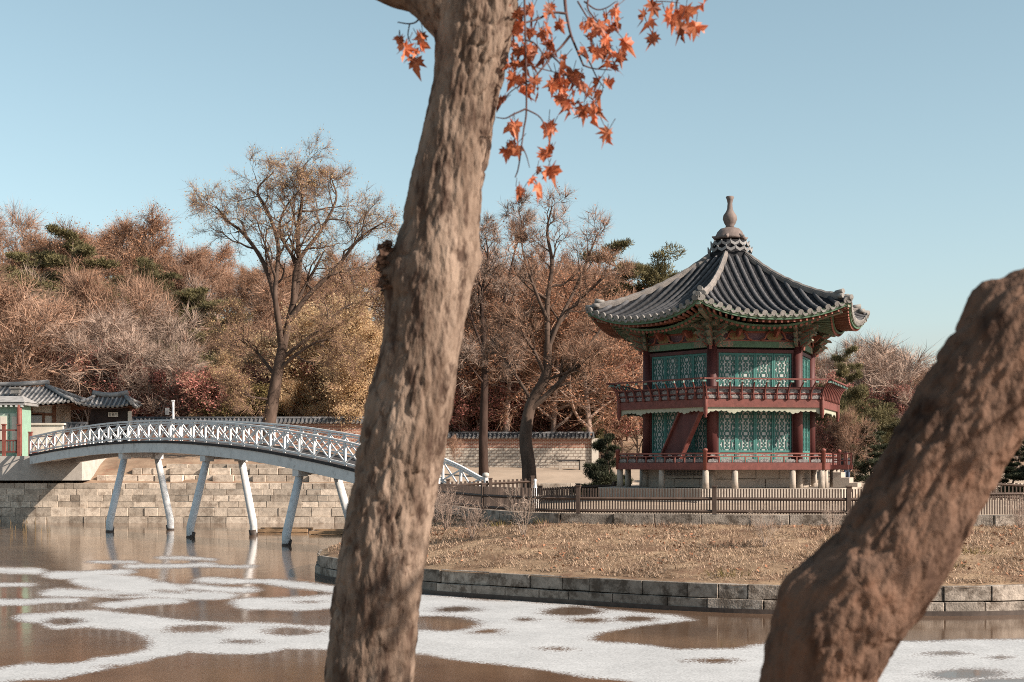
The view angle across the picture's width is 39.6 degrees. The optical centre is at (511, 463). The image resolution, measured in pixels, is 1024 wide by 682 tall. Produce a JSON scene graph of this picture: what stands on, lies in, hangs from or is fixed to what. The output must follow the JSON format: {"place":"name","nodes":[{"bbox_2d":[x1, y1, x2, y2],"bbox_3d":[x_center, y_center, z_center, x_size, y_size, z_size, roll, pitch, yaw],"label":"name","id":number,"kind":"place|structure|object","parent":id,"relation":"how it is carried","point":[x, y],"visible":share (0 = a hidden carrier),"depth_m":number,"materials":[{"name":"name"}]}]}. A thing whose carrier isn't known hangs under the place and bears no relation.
{"place":"outdoors","nodes":[
{"label":"outdoors","id":0,"kind":"place"},
{"bbox_2d":[0,523,1023,681],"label":"pond water","id":1,"kind":"structure","parent":0,"point":[157,602],"depth_m":31.09,"materials":[{"name":"water"},{"name":"ice"}]},
{"bbox_2d":[29,419,488,545],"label":"arched footbridge","id":2,"kind":"object","parent":1,"relation":"in","point":[301,461],"visible":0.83,"depth_m":69.97,"materials":[{"name":"white paint"}]},
{"bbox_2d":[0,321,1023,482],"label":"wooded hill ground","id":3,"kind":"structure","parent":0,"point":[108,466],"depth_m":90.95,"materials":[{"name":"beige soil"}]},
{"bbox_2d":[0,197,55,275],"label":"tree","id":4,"kind":"object","parent":3,"relation":"on","point":[17,223],"visible":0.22,"depth_m":145.04,"materials":[{"name":"brown plant"}]},
{"bbox_2d":[0,250,55,289],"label":"pine tree","id":5,"kind":"object","parent":3,"relation":"on","point":[22,257],"visible":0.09,"depth_m":127.69,"materials":[{"name":"green plant"}]},
{"bbox_2d":[0,251,67,386],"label":"tree","id":6,"kind":"object","parent":3,"relation":"on","point":[22,343],"visible":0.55,"depth_m":105.41,"materials":[{"name":"brown plant"}]},
{"bbox_2d":[0,233,70,285],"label":"tree","id":7,"kind":"object","parent":3,"relation":"on","point":[46,247],"visible":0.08,"depth_m":131.72,"materials":[{"name":"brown plant"}]},
{"bbox_2d":[0,358,75,389],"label":"tree","id":8,"kind":"object","parent":3,"relation":"on","point":[33,373],"visible":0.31,"depth_m":105.39,"materials":[{"name":"brown plant"}]},
{"bbox_2d":[0,380,90,422],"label":"tiled hall","id":9,"kind":"structure","parent":3,"relation":"on","point":[56,405],"depth_m":97.67,"materials":[{"name":"tile"}]},
{"bbox_2d":[31,423,65,451],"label":"plaster wall","id":10,"kind":"structure","parent":3,"relation":"on","point":[38,428],"depth_m":94.85,"materials":[{"name":"paint"}]},
{"bbox_2d":[0,456,106,479],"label":"bridge abutment","id":11,"kind":"object","parent":3,"relation":"on","point":[17,468],"visible":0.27,"depth_m":87.30,"materials":[{"name":"stone"}]},
{"bbox_2d":[0,424,21,455],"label":"red railing","id":12,"kind":"object","parent":11,"relation":"on","point":[3,444],"visible":0.96,"depth_m":88.20,"materials":[{"name":"brown wood"}]},
{"bbox_2d":[0,396,37,455],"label":"jade gate pavilion","id":13,"kind":"structure","parent":11,"relation":"on","point":[14,410],"depth_m":91.65,"materials":[{"name":"paint"}]},
{"bbox_2d":[9,223,104,286],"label":"tree","id":14,"kind":"object","parent":3,"relation":"on","point":[34,239],"visible":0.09,"depth_m":133.05,"materials":[{"name":"brown plant"}]},
{"bbox_2d":[0,267,114,420],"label":"tree","id":15,"kind":"object","parent":3,"relation":"on","point":[42,317],"visible":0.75,"depth_m":104.47,"materials":[{"name":"brown plant"}]},
{"bbox_2d":[27,337,103,421],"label":"tree","id":16,"kind":"object","parent":3,"relation":"on","point":[55,364],"visible":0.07,"depth_m":108.71,"materials":[{"name":"brown plant"}]},
{"bbox_2d":[1,222,147,341],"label":"pine tree","id":17,"kind":"object","parent":3,"relation":"on","point":[74,247],"visible":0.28,"depth_m":120.23,"materials":[{"name":"green plant"}]},
{"bbox_2d":[44,357,108,441],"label":"tree","id":18,"kind":"object","parent":3,"relation":"on","point":[84,395],"visible":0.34,"depth_m":106.98,"materials":[{"name":"brown plant"}]},
{"bbox_2d":[35,212,134,287],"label":"tree","id":19,"kind":"object","parent":3,"relation":"on","point":[64,250],"visible":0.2,"depth_m":130.99,"materials":[{"name":"brown plant"}]},
{"bbox_2d":[33,256,141,421],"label":"tree","id":20,"kind":"object","parent":3,"relation":"on","point":[86,290],"visible":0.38,"depth_m":112.80,"materials":[{"name":"brown plant"}]},
{"bbox_2d":[29,294,147,424],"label":"tree","id":21,"kind":"object","parent":3,"relation":"on","point":[128,308],"visible":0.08,"depth_m":110.82,"materials":[{"name":"brown plant"}]},
{"bbox_2d":[62,341,149,414],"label":"tree","id":22,"kind":"object","parent":3,"relation":"on","point":[97,377],"visible":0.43,"depth_m":106.34,"materials":[{"name":"brown plant"}]},
{"bbox_2d":[78,390,141,443],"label":"tiled gate","id":23,"kind":"structure","parent":3,"relation":"on","point":[106,407],"depth_m":97.25,"materials":[{"name":"tile"}]},
{"bbox_2d":[36,303,192,416],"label":"tree","id":24,"kind":"object","parent":3,"relation":"on","point":[71,339],"visible":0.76,"depth_m":105.57,"materials":[{"name":"brown plant"}]},
{"bbox_2d":[49,197,185,300],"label":"tree","id":25,"kind":"object","parent":3,"relation":"on","point":[148,248],"visible":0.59,"depth_m":138.48,"materials":[{"name":"brown plant"}]},
{"bbox_2d":[90,259,184,342],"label":"tree","id":26,"kind":"object","parent":3,"relation":"on","point":[138,292],"visible":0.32,"depth_m":115.34,"materials":[{"name":"brown plant"}]},
{"bbox_2d":[108,376,172,416],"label":"tree","id":27,"kind":"object","parent":3,"relation":"on","point":[136,398],"visible":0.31,"depth_m":106.28,"materials":[{"name":"brown plant"}]},
{"bbox_2d":[107,256,207,320],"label":"pine tree","id":28,"kind":"object","parent":3,"relation":"on","point":[146,263],"visible":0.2,"depth_m":122.41,"materials":[{"name":"green plant"}]},
{"bbox_2d":[102,323,214,416],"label":"tree","id":29,"kind":"object","parent":3,"relation":"on","point":[184,353],"visible":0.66,"depth_m":105.04,"materials":[{"name":"brown plant"}]},
{"bbox_2d":[134,363,191,416],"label":"tree","id":30,"kind":"object","parent":3,"relation":"on","point":[156,375],"visible":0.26,"depth_m":105.73,"materials":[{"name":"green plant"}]},
{"bbox_2d":[114,295,212,378],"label":"tree","id":31,"kind":"object","parent":3,"relation":"on","point":[164,324],"visible":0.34,"depth_m":112.90,"materials":[{"name":"brown plant"}]},
{"bbox_2d":[142,286,229,360],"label":"pine tree","id":32,"kind":"object","parent":3,"relation":"on","point":[192,293],"visible":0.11,"depth_m":119.59,"materials":[{"name":"green plant"}]},
{"bbox_2d":[158,237,228,316],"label":"tree","id":33,"kind":"object","parent":3,"relation":"on","point":[193,263],"visible":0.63,"depth_m":140.09,"materials":[{"name":"brown plant"}]},
{"bbox_2d":[158,238,243,298],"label":"tree","id":34,"kind":"object","parent":3,"relation":"on","point":[221,256],"visible":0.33,"depth_m":147.46,"materials":[{"name":"brown plant"}]},
{"bbox_2d":[160,366,250,416],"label":"tree","id":35,"kind":"object","parent":3,"relation":"on","point":[191,386],"visible":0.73,"depth_m":104.01,"materials":[{"name":"red plant"}]},
{"bbox_2d":[156,299,257,369],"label":"pine tree","id":36,"kind":"object","parent":3,"relation":"on","point":[212,304],"visible":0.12,"depth_m":116.39,"materials":[{"name":"green plant"}]},
{"bbox_2d":[180,347,268,416],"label":"tree","id":37,"kind":"object","parent":3,"relation":"on","point":[213,368],"visible":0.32,"depth_m":105.87,"materials":[{"name":"plant"}]},
{"bbox_2d":[209,262,243,313],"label":"tree","id":38,"kind":"object","parent":3,"relation":"on","point":[228,288],"visible":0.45,"depth_m":145.06,"materials":[{"name":"brown plant"}]},
{"bbox_2d":[187,319,268,364],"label":"tree","id":39,"kind":"object","parent":3,"relation":"on","point":[211,347],"visible":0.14,"depth_m":114.18,"materials":[{"name":"brown plant"}]},
{"bbox_2d":[189,382,297,416],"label":"tree","id":40,"kind":"object","parent":3,"relation":"on","point":[262,391],"visible":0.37,"depth_m":103.14,"materials":[{"name":"brown plant"}]},
{"bbox_2d":[132,417,362,449],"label":"boundary wall","id":41,"kind":"structure","parent":3,"relation":"on","point":[327,423],"depth_m":100.75,"materials":[{"name":"beige stone"}]},
{"bbox_2d":[220,318,275,369],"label":"tree","id":42,"kind":"object","parent":3,"relation":"on","point":[247,334],"visible":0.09,"depth_m":111.52,"materials":[{"name":"brown plant"}]},
{"bbox_2d":[219,359,285,416],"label":"tree","id":43,"kind":"object","parent":3,"relation":"on","point":[259,379],"visible":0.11,"depth_m":107.22,"materials":[{"name":"brown plant"}]},
{"bbox_2d":[201,255,316,328],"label":"tree","id":44,"kind":"object","parent":3,"relation":"on","point":[244,281],"visible":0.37,"depth_m":130.29,"materials":[{"name":"brown plant"}]},
{"bbox_2d":[237,272,314,336],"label":"tree","id":45,"kind":"object","parent":3,"relation":"on","point":[265,311],"visible":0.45,"depth_m":124.46,"materials":[{"name":"brown plant"}]},
{"bbox_2d":[179,128,402,444],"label":"zelkova tree","id":46,"kind":"object","parent":3,"relation":"on","point":[228,377],"visible":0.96,"depth_m":91.81,"materials":[{"name":"brown plant"}]},
{"bbox_2d":[254,353,329,415],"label":"tree","id":47,"kind":"object","parent":3,"relation":"on","point":[297,367],"visible":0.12,"depth_m":105.06,"materials":[{"name":"brown plant"}]},
{"bbox_2d":[257,254,338,327],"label":"tree","id":48,"kind":"object","parent":3,"relation":"on","point":[291,273],"visible":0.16,"depth_m":134.31,"materials":[{"name":"brown plant"}]},
{"bbox_2d":[277,366,320,416],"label":"tree","id":49,"kind":"object","parent":3,"relation":"on","point":[289,389],"visible":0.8,"depth_m":104.13,"materials":[{"name":"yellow plant"}]},
{"bbox_2d":[243,289,383,416],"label":"tree","id":50,"kind":"object","parent":3,"relation":"on","point":[363,320],"visible":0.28,"depth_m":104.39,"materials":[{"name":"brown plant"}]},
{"bbox_2d":[289,243,383,340],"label":"tree","id":51,"kind":"object","parent":3,"relation":"on","point":[372,281],"visible":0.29,"depth_m":130.99,"materials":[{"name":"brown plant"}]},
{"bbox_2d":[309,336,372,416],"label":"tree","id":52,"kind":"object","parent":3,"relation":"on","point":[338,399],"visible":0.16,"depth_m":103.21,"materials":[{"name":"brown plant"}]},
{"bbox_2d":[304,319,382,432],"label":"tree","id":53,"kind":"object","parent":3,"relation":"on","point":[373,340],"visible":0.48,"depth_m":101.17,"materials":[{"name":"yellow plant"}]},
{"bbox_2d":[449,362,528,431],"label":"tree","id":54,"kind":"object","parent":3,"relation":"on","point":[470,410],"visible":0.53,"depth_m":104.70,"materials":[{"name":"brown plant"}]},
{"bbox_2d":[456,188,551,476],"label":"bare tree","id":55,"kind":"object","parent":3,"relation":"on","point":[468,353],"visible":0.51,"depth_m":89.79,"materials":[{"name":"brown plant"}]},
{"bbox_2d":[0,464,1022,522],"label":"stone embankment","id":56,"kind":"structure","parent":3,"relation":"on","point":[84,502],"depth_m":87.11,"materials":[{"name":"beige stone"}]},
{"bbox_2d":[488,386,548,431],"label":"tree","id":57,"kind":"object","parent":3,"relation":"on","point":[535,420],"visible":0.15,"depth_m":107.47,"materials":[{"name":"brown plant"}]},
{"bbox_2d":[445,432,598,467],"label":"boundary wall","id":58,"kind":"structure","parent":3,"relation":"on","point":[550,449],"depth_m":103.72,"materials":[{"name":"grey brick"}]},
{"bbox_2d":[455,262,596,431],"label":"tree","id":59,"kind":"object","parent":3,"relation":"on","point":[494,298],"visible":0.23,"depth_m":103.30,"materials":[{"name":"brown plant"}]},
{"bbox_2d":[454,248,643,433],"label":"tree","id":60,"kind":"object","parent":3,"relation":"on","point":[611,376],"visible":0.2,"depth_m":101.98,"materials":[{"name":"brown plant"}]},
{"bbox_2d":[460,257,642,434],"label":"tree","id":61,"kind":"object","parent":3,"relation":"on","point":[562,302],"visible":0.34,"depth_m":102.88,"materials":[{"name":"brown plant"}]},
{"bbox_2d":[532,397,581,431],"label":"tree","id":62,"kind":"object","parent":3,"relation":"on","point":[545,423],"visible":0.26,"depth_m":107.60,"materials":[{"name":"brown plant"}]},
{"bbox_2d":[545,373,620,439],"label":"tree","id":63,"kind":"object","parent":3,"relation":"on","point":[580,392],"visible":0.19,"depth_m":106.58,"materials":[{"name":"brown plant"}]},
{"bbox_2d":[557,383,637,456],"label":"tree","id":64,"kind":"object","parent":3,"relation":"on","point":[581,411],"visible":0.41,"depth_m":106.45,"materials":[{"name":"brown plant"}]},
{"bbox_2d":[577,350,642,457],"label":"tree","id":65,"kind":"object","parent":3,"relation":"on","point":[623,431],"visible":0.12,"depth_m":107.25,"materials":[{"name":"brown plant"}]},
{"bbox_2d":[550,237,686,462],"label":"pine tree","id":66,"kind":"object","parent":3,"relation":"on","point":[653,277],"visible":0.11,"depth_m":111.96,"materials":[{"name":"green plant"}]},
{"bbox_2d":[816,330,894,382],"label":"tree","id":67,"kind":"object","parent":3,"relation":"on","point":[826,362],"visible":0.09,"depth_m":136.74,"materials":[{"name":"brown plant"}]},
{"bbox_2d":[815,328,939,452],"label":"tree","id":68,"kind":"object","parent":3,"relation":"on","point":[874,368],"visible":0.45,"depth_m":110.18,"materials":[{"name":"brown plant"}]},
{"bbox_2d":[861,398,899,451],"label":"pine tree","id":69,"kind":"object","parent":3,"relation":"on","point":[889,428],"visible":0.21,"depth_m":88.72,"materials":[{"name":"green plant"}]},
{"bbox_2d":[860,379,915,424],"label":"tree","id":70,"kind":"object","parent":3,"relation":"on","point":[891,398],"visible":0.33,"depth_m":105.75,"materials":[{"name":"brown plant"}]},
{"bbox_2d":[0,0,1023,507],"label":"sky","id":71,"kind":"structure","parent":0,"point":[873,150],"materials":[{"name":"blue"}]},
{"bbox_2d":[317,488,1023,585],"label":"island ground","id":72,"kind":"structure","parent":0,"point":[507,568],"depth_m":39.57,"materials":[{"name":"brown plant"}]},
{"bbox_2d":[435,484,475,529],"bbox_3d":[-2.025,1.363,45.823,1.675,1.704,1.887,0,0,-34],"label":"bare shrub","id":73,"kind":"object","parent":72,"relation":"on","point":[445,525],"visible":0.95,"depth_m":45.89,"materials":[{"name":"plant"}]},
{"bbox_2d":[455,496,495,539],"bbox_3d":[-1.097,1.633,43.129,1.424,1.449,1.604,0,0,36],"label":"bare shrub","id":74,"kind":"object","parent":72,"relation":"on","point":[478,514],"visible":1,"depth_m":42.99,"materials":[{"name":"plant"}]},
{"bbox_2d":[446,476,534,503],"bbox_3d":[-0.848,1.151,55.931,3.510,1.372,0.212,0,0,-2],"label":"picket fence","id":75,"kind":"object","parent":72,"relation":"on","point":[495,483],"visible":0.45,"depth_m":55.91,"materials":[{"name":"wood"}]},
{"bbox_2d":[490,480,543,536],"bbox_3d":[0.209,1.333,42.546,1.866,1.799,1.554,0,0,25],"label":"bare shrub","id":76,"kind":"object","parent":72,"relation":"on","point":[527,504],"visible":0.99,"depth_m":42.43,"materials":[{"name":"brown plant"}]},
{"bbox_2d":[466,180,639,487],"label":"bare tree","id":77,"kind":"object","parent":72,"relation":"on","point":[535,399],"visible":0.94,"depth_m":69.83,"materials":[{"name":"brown plant"}]},
{"bbox_2d":[538,482,615,501],"bbox_3d":[2.914,1.233,63.000,4.104,0.870,0.170,0,0,-31],"label":"picket fence","id":78,"kind":"object","parent":72,"relation":"on","point":[591,486],"visible":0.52,"depth_m":62.86,"materials":[{"name":"wood"}]},
{"bbox_2d":[582,432,633,494],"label":"pine tree","id":79,"kind":"object","parent":72,"relation":"on","point":[600,472],"visible":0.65,"depth_m":73.30,"materials":[{"name":"green plant"}]},
{"bbox_2d":[315,547,1023,615],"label":"stone retaining wall","id":80,"kind":"structure","parent":72,"relation":"on","point":[986,600],"depth_m":35.37,"materials":[{"name":"grey stone"}]},
{"bbox_2d":[327,512,1023,583],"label":"dry grass","id":81,"kind":"structure","parent":72,"relation":"on","point":[721,547],"depth_m":39.65,"materials":[{"name":"brown plant"}]},
{"bbox_2d":[337,514,1023,579],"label":"fallen leaves","id":82,"kind":"object","parent":72,"relation":"on","point":[978,564],"visible":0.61,"depth_m":39.71,"materials":[{"name":"brown plant"}]},
{"bbox_2d":[585,196,869,502],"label":"hexagonal pavilion","id":83,"kind":"structure","parent":72,"relation":"on","point":[729,335],"depth_m":58.93,"materials":[{"name":"wood"}]},
{"bbox_2d":[652,412,664,461],"bbox_3d":[6.299,-1.150,60.860,0.070,2.180,0.775,0,0,-40],"label":"door panel","id":84,"kind":"structure","parent":83,"relation":"in","point":[658,419],"depth_m":60.92,"materials":[{"name":"wood"}]},
{"bbox_2d":[652,356,664,388],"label":"door panel","id":85,"kind":"structure","parent":83,"relation":"in","point":[658,363],"depth_m":60.89,"materials":[{"name":"wood"}]},
{"bbox_2d":[665,355,678,387],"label":"door panel","id":86,"kind":"structure","parent":83,"relation":"in","point":[671,362],"depth_m":60.28,"materials":[{"name":"wood"}]},
{"bbox_2d":[679,354,692,387],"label":"door panel","id":87,"kind":"structure","parent":83,"relation":"in","point":[685,361],"depth_m":59.67,"materials":[{"name":"wood"}]},
{"bbox_2d":[693,414,706,461],"bbox_3d":[7.822,-1.150,59.044,0.070,2.180,0.775,0,0,-40],"label":"door panel","id":88,"kind":"structure","parent":83,"relation":"in","point":[700,436],"depth_m":59.03,"materials":[{"name":"wood"}]},
{"bbox_2d":[693,353,706,386],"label":"door panel","id":89,"kind":"structure","parent":83,"relation":"in","point":[699,360],"depth_m":59.08,"materials":[{"name":"wood"}]},
{"bbox_2d":[719,410,736,461],"bbox_3d":[8.890,-1.150,58.661,0.775,2.180,0.070,0,0,-10],"label":"door panel","id":90,"kind":"structure","parent":83,"relation":"in","point":[727,421],"depth_m":58.66,"materials":[{"name":"wood"}]},
{"bbox_2d":[719,353,736,385],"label":"door panel","id":91,"kind":"structure","parent":83,"relation":"in","point":[727,361],"depth_m":58.67,"materials":[{"name":"wood"}]},
{"bbox_2d":[737,410,754,461],"bbox_3d":[9.668,-1.150,58.798,0.775,2.180,0.070,0,0,-10],"label":"door panel","id":92,"kind":"structure","parent":83,"relation":"in","point":[745,419],"depth_m":58.80,"materials":[{"name":"wood"}]},
{"bbox_2d":[737,353,754,386],"bbox_3d":[9.668,-3.570,58.798,0.775,2.020,0.070,0,0,-10],"label":"door panel","id":93,"kind":"structure","parent":83,"relation":"in","point":[745,361],"depth_m":58.80,"materials":[{"name":"wood"}]},
{"bbox_2d":[755,410,772,461],"bbox_3d":[10.444,-1.150,58.934,0.775,2.180,0.070,0,0,-10],"label":"door panel","id":94,"kind":"structure","parent":83,"relation":"in","point":[763,420],"depth_m":58.93,"materials":[{"name":"wood"}]},
{"bbox_2d":[755,353,772,386],"bbox_3d":[10.444,-3.570,58.934,0.775,2.020,0.070,0,0,-10],"label":"door panel","id":95,"kind":"structure","parent":83,"relation":"in","point":[763,361],"depth_m":58.93,"materials":[{"name":"wood"}]},
{"bbox_2d":[773,411,790,461],"bbox_3d":[11.216,-1.150,59.067,0.775,2.180,0.070,0,0,-10],"label":"door panel","id":96,"kind":"structure","parent":83,"relation":"in","point":[781,420],"depth_m":59.06,"materials":[{"name":"wood"}]},
{"bbox_2d":[773,353,790,386],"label":"door panel","id":97,"kind":"structure","parent":83,"relation":"in","point":[781,361],"depth_m":59.06,"materials":[{"name":"wood"}]},
{"bbox_2d":[435,504,1023,525],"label":"stone kerb","id":98,"kind":"structure","parent":72,"relation":"on","point":[696,519],"depth_m":43.46,"materials":[{"name":"grey stone"}]},
{"bbox_2d":[436,483,861,514],"bbox_3d":[1.479,1.100,48.145,5.821,0.880,20.773,0,0,-44],"label":"picket fence","id":99,"kind":"object","parent":98,"relation":"on","point":[486,493],"visible":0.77,"depth_m":43.72,"materials":[{"name":"brown wood"}]},
{"bbox_2d":[978,492,1023,514],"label":"picket fence","id":100,"kind":"object","parent":98,"relation":"on","point":[1005,494],"visible":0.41,"depth_m":42.72,"materials":[{"name":"wood"}]},
{"bbox_2d":[822,405,878,480],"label":"tree","id":101,"kind":"object","parent":72,"relation":"on","point":[844,426],"visible":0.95,"depth_m":79.81,"materials":[{"name":"brown plant"}]},
{"bbox_2d":[826,418,886,482],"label":"pine tree","id":102,"kind":"object","parent":72,"relation":"on","point":[863,467],"visible":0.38,"depth_m":80.31,"materials":[{"name":"green plant"}]},
{"bbox_2d":[998,440,1023,483],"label":"pine tree","id":103,"kind":"object","parent":72,"relation":"on","point":[1010,472],"visible":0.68,"depth_m":77.76,"materials":[{"name":"green plant"}]},
{"bbox_2d":[815,418,872,470],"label":"tree","id":104,"kind":"object","parent":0,"point":[825,442],"visible":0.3,"depth_m":81.25,"materials":[{"name":"brown plant"}]},
{"bbox_2d":[815,345,897,451],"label":"pine tree","id":105,"kind":"object","parent":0,"point":[853,397],"visible":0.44,"depth_m":82.95,"materials":[{"name":"green plant"}]},
{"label":"shore ground","id":106,"kind":"structure","parent":0,"visible":0},
{"bbox_2d":[324,0,708,681],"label":"maple tree","id":107,"kind":"object","parent":106,"relation":"on","point":[428,262],"visible":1,"depth_m":5.58,"materials":[{"name":"brown plant"}]},
{"bbox_2d":[759,268,1023,681],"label":"leaning tree","id":108,"kind":"object","parent":106,"relation":"on","point":[859,591],"visible":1,"depth_m":3.48,"materials":[{"name":"brown plant"}]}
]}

